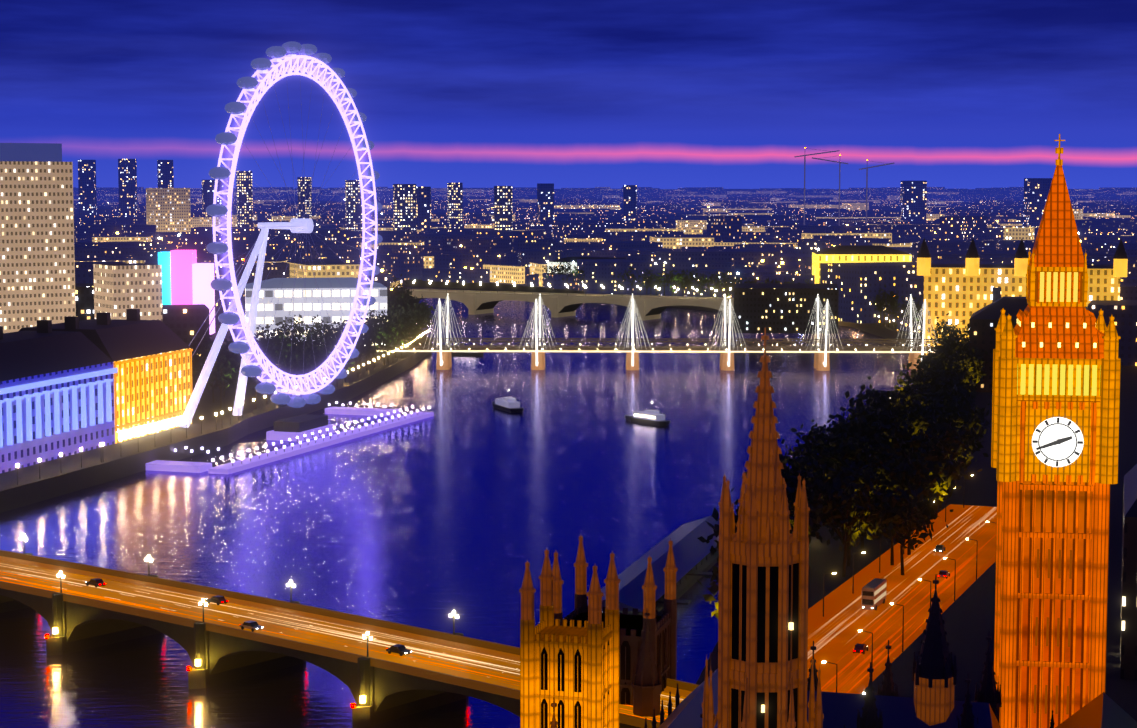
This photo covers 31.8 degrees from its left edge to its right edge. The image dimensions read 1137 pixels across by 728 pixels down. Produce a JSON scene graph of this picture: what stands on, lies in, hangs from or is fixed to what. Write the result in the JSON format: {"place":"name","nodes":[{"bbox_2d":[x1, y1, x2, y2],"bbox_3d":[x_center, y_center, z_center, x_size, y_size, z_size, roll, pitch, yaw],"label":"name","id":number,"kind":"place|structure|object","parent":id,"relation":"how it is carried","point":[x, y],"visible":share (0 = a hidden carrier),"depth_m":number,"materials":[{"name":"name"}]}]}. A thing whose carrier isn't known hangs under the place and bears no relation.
{"place":"outdoors","nodes":[
{"label":"outdoors","id":0,"kind":"place"},
{"bbox_2d":[0,143,75,332],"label":"office tower","id":1,"kind":"structure","parent":0,"point":[37,268],"depth_m":873.06,"materials":[{"name":"concrete"}]},
{"bbox_2d":[146,401,433,473],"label":"pier","id":2,"kind":"structure","parent":0,"point":[300,429],"depth_m":710.64,"materials":[{"name":"purple"}]},
{"bbox_2d":[0,285,927,727],"bbox_3d":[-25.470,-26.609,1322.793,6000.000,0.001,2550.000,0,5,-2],"label":"river thames","id":3,"kind":"structure","parent":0,"point":[466,501],"depth_m":561.93,"materials":[{"name":"blue liquid"}]},
{"bbox_2d":[451,352,669,425],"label":"boats","id":4,"kind":"object","parent":3,"relation":"on","point":[512,405],"visible":0.5,"depth_m":797.28,"materials":[{"name":"grey"}]},
{"bbox_2d":[587,516,718,615],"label":"westminster pier","id":5,"kind":"structure","parent":3,"relation":"on","point":[695,558],"depth_m":449.01,"materials":[{"name":"blue"}]},
{"bbox_2d":[0,279,1136,721],"bbox_3d":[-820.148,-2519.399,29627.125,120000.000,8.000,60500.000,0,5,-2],"label":"ground","id":6,"kind":"structure","parent":0,"point":[968,615],"depth_m":589.54,"materials":[{"name":"grey stone"}]},
{"bbox_2d":[75,283,93,320],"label":"building","id":7,"kind":"structure","parent":6,"relation":"on","point":[84,296],"depth_m":1090.34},
{"bbox_2d":[78,160,96,215],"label":"skyline tower","id":8,"kind":"structure","parent":6,"relation":"on","point":[87,187],"depth_m":3252.50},
{"bbox_2d":[0,309,192,473],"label":"riverside building","id":9,"kind":"structure","parent":6,"relation":"on","point":[70,385],"depth_m":641.75,"materials":[{"name":"stone"}]},
{"bbox_2d":[93,263,162,321],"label":"building","id":10,"kind":"structure","parent":6,"relation":"on","point":[120,289],"depth_m":870.88,"materials":[{"name":"beige concrete"}]},
{"bbox_2d":[118,159,137,216],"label":"skyline tower","id":11,"kind":"structure","parent":6,"relation":"on","point":[127,176],"depth_m":3303.87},
{"bbox_2d":[157,160,173,187],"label":"skyline tower","id":12,"kind":"structure","parent":6,"relation":"on","point":[165,173],"depth_m":3204.56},
{"bbox_2d":[162,304,209,357],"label":"building","id":13,"kind":"structure","parent":6,"relation":"on","point":[184,323],"depth_m":986.48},
{"bbox_2d":[158,250,214,334],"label":"lit building","id":14,"kind":"structure","parent":6,"relation":"on","point":[187,279],"depth_m":1139.97,"materials":[{"name":"multicoloured"}]},
{"bbox_2d":[202,180,228,216],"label":"skyline block","id":15,"kind":"structure","parent":6,"relation":"on","point":[208,186],"depth_m":2953.66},
{"bbox_2d":[236,171,252,226],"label":"lit tower","id":16,"kind":"structure","parent":6,"relation":"on","point":[244,195],"depth_m":2568.94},
{"bbox_2d":[179,41,382,427],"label":"ferris wheel","id":17,"kind":"object","parent":6,"relation":"on","point":[229,318],"visible":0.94,"depth_m":712.25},
{"bbox_2d":[222,58,369,391],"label":"wheel rim","id":18,"kind":"object","parent":17,"relation":"attached to","point":[224,203],"visible":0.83,"depth_m":712.15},
{"bbox_2d":[297,177,311,218],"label":"lit tower","id":19,"kind":"structure","parent":6,"relation":"on","point":[303,185],"depth_m":2770.71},
{"bbox_2d":[245,277,386,346],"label":"building","id":20,"kind":"structure","parent":6,"relation":"on","point":[299,303],"depth_m":1053.89,"materials":[{"name":"white concrete"}]},
{"bbox_2d":[345,180,362,230],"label":"lit tower","id":21,"kind":"structure","parent":6,"relation":"on","point":[353,211],"depth_m":2473.32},
{"bbox_2d":[393,184,416,231],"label":"lit tower","id":22,"kind":"structure","parent":6,"relation":"on","point":[404,209],"depth_m":2274.59,"materials":[{"name":"blue concrete"}]},
{"bbox_2d":[416,187,430,231],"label":"skyline tower","id":23,"kind":"structure","parent":6,"relation":"on","point":[423,201],"depth_m":2374.43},
{"bbox_2d":[0,534,864,727],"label":"bridge","id":24,"kind":"structure","parent":6,"relation":"on","point":[219,645],"depth_m":360.05,"materials":[{"name":"stone"}]},
{"bbox_2d":[85,578,411,655],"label":"cars","id":25,"kind":"object","parent":24,"relation":"on","point":[400,650],"visible":1,"depth_m":359.46,"materials":[{"name":"grey paint"}]},
{"bbox_2d":[447,183,462,227],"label":"lit tower","id":26,"kind":"structure","parent":6,"relation":"on","point":[455,204],"depth_m":2677.11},
{"bbox_2d":[16,291,919,484],"bbox_3d":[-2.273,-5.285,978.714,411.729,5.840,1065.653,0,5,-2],"label":"embankment lamps","id":27,"kind":"object","parent":6,"relation":"on","point":[81,449],"visible":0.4,"depth_m":703.14,"materials":[{"name":"white"}]},
{"bbox_2d":[494,186,512,230],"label":"lit tower","id":28,"kind":"structure","parent":6,"relation":"on","point":[503,216],"depth_m":2179.80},
{"bbox_2d":[537,183,553,223],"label":"skyline tower","id":29,"kind":"structure","parent":6,"relation":"on","point":[545,203],"depth_m":2779.24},
{"bbox_2d":[405,280,733,323],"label":"arch bridge","id":30,"kind":"structure","parent":6,"relation":"on","point":[557,305],"depth_m":1387.09,"materials":[{"name":"stone"}]},
{"bbox_2d":[188,254,969,409],"bbox_3d":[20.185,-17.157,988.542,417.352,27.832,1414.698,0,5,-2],"label":"trees","id":31,"kind":"object","parent":6,"relation":"on","point":[405,315],"visible":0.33,"depth_m":958.45,"materials":[{"name":"green plant"}]},
{"bbox_2d":[547,257,626,272],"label":"building","id":32,"kind":"structure","parent":6,"relation":"on","point":[568,260],"depth_m":1691.05,"materials":[{"name":"stone"}]},
{"bbox_2d":[73,187,1136,365],"bbox_3d":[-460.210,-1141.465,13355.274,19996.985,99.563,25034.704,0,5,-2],"label":"city","id":33,"kind":"object","parent":6,"relation":"on","point":[685,229],"visible":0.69,"depth_m":2096.19},
{"bbox_2d":[623,185,636,219],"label":"skyline tower","id":34,"kind":"structure","parent":6,"relation":"on","point":[629,202],"depth_m":2981.36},
{"bbox_2d":[370,293,965,370],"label":"cable-stayed footbridge","id":35,"kind":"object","parent":6,"relation":"on","point":[821,358],"depth_m":985.46,"materials":[{"name":"grey metal"}]},
{"bbox_2d":[733,283,838,333],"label":"building","id":36,"kind":"structure","parent":6,"relation":"on","point":[777,307],"depth_m":1151.69,"materials":[{"name":"black glass"}]},
{"bbox_2d":[519,328,1136,727],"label":"palace of westminster","id":37,"kind":"structure","parent":6,"relation":"on","point":[590,665],"depth_m":254.35,"materials":[{"name":"stone"}]},
{"bbox_2d":[794,147,893,225],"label":"construction cranes","id":38,"kind":"object","parent":6,"relation":"on","point":[866,168],"visible":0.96,"depth_m":2591.34,"materials":[{"name":"grey metal"}]},
{"bbox_2d":[697,331,991,618],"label":"trees","id":39,"kind":"object","parent":6,"relation":"on","point":[882,457],"visible":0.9,"depth_m":482.92,"materials":[{"name":"green plant"}]},
{"bbox_2d":[812,245,911,283],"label":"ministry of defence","id":40,"kind":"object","parent":6,"relation":"on","point":[855,253],"visible":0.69,"depth_m":1316.96,"materials":[{"name":"stone"}]},
{"bbox_2d":[900,181,926,220],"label":"skyline block","id":41,"kind":"structure","parent":6,"relation":"on","point":[913,198],"depth_m":3087.15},
{"bbox_2d":[969,296,1027,391],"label":"building","id":42,"kind":"structure","parent":6,"relation":"on","point":[982,326],"depth_m":818.94,"materials":[{"name":"brick"}]},
{"bbox_2d":[917,238,1127,354],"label":"building","id":43,"kind":"structure","parent":6,"relation":"on","point":[958,293],"depth_m":994.45,"materials":[{"name":"grey stone"}]},
{"bbox_2d":[1023,178,1052,225],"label":"skyline block","id":44,"kind":"structure","parent":6,"relation":"on","point":[1036,191],"depth_m":2789.08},
{"bbox_2d":[991,134,1120,727],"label":"clock tower","id":45,"kind":"structure","parent":6,"relation":"on","point":[1055,409],"depth_m":273.86,"materials":[{"name":"stone"}]},
{"bbox_2d":[1120,464,1136,679],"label":"building","id":46,"kind":"structure","parent":6,"relation":"on","point":[1128,643],"depth_m":339.72,"materials":[{"name":"brown metal"}]},
{"bbox_2d":[0,0,1136,188],"label":"sky","id":47,"kind":"structure","parent":0,"point":[662,94],"materials":[{"name":"blue"}]},
{"bbox_2d":[107,199,1080,289],"bbox_3d":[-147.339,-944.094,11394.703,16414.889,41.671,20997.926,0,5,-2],"label":"city lamps","id":48,"kind":"object","parent":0,"point":[242,259],"depth_m":1715.27,"materials":[{"name":"yellow"}]},
{"bbox_2d":[709,475,996,693],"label":"road","id":49,"kind":"structure","parent":0,"point":[842,623],"depth_m":406.86,"materials":[{"name":"asphalt"}]},
{"bbox_2d":[853,545,949,653],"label":"road vehicles","id":50,"kind":"object","parent":49,"relation":"on","point":[874,594],"visible":1,"depth_m":396.46,"materials":[{"name":"grey paint"}]}
]}

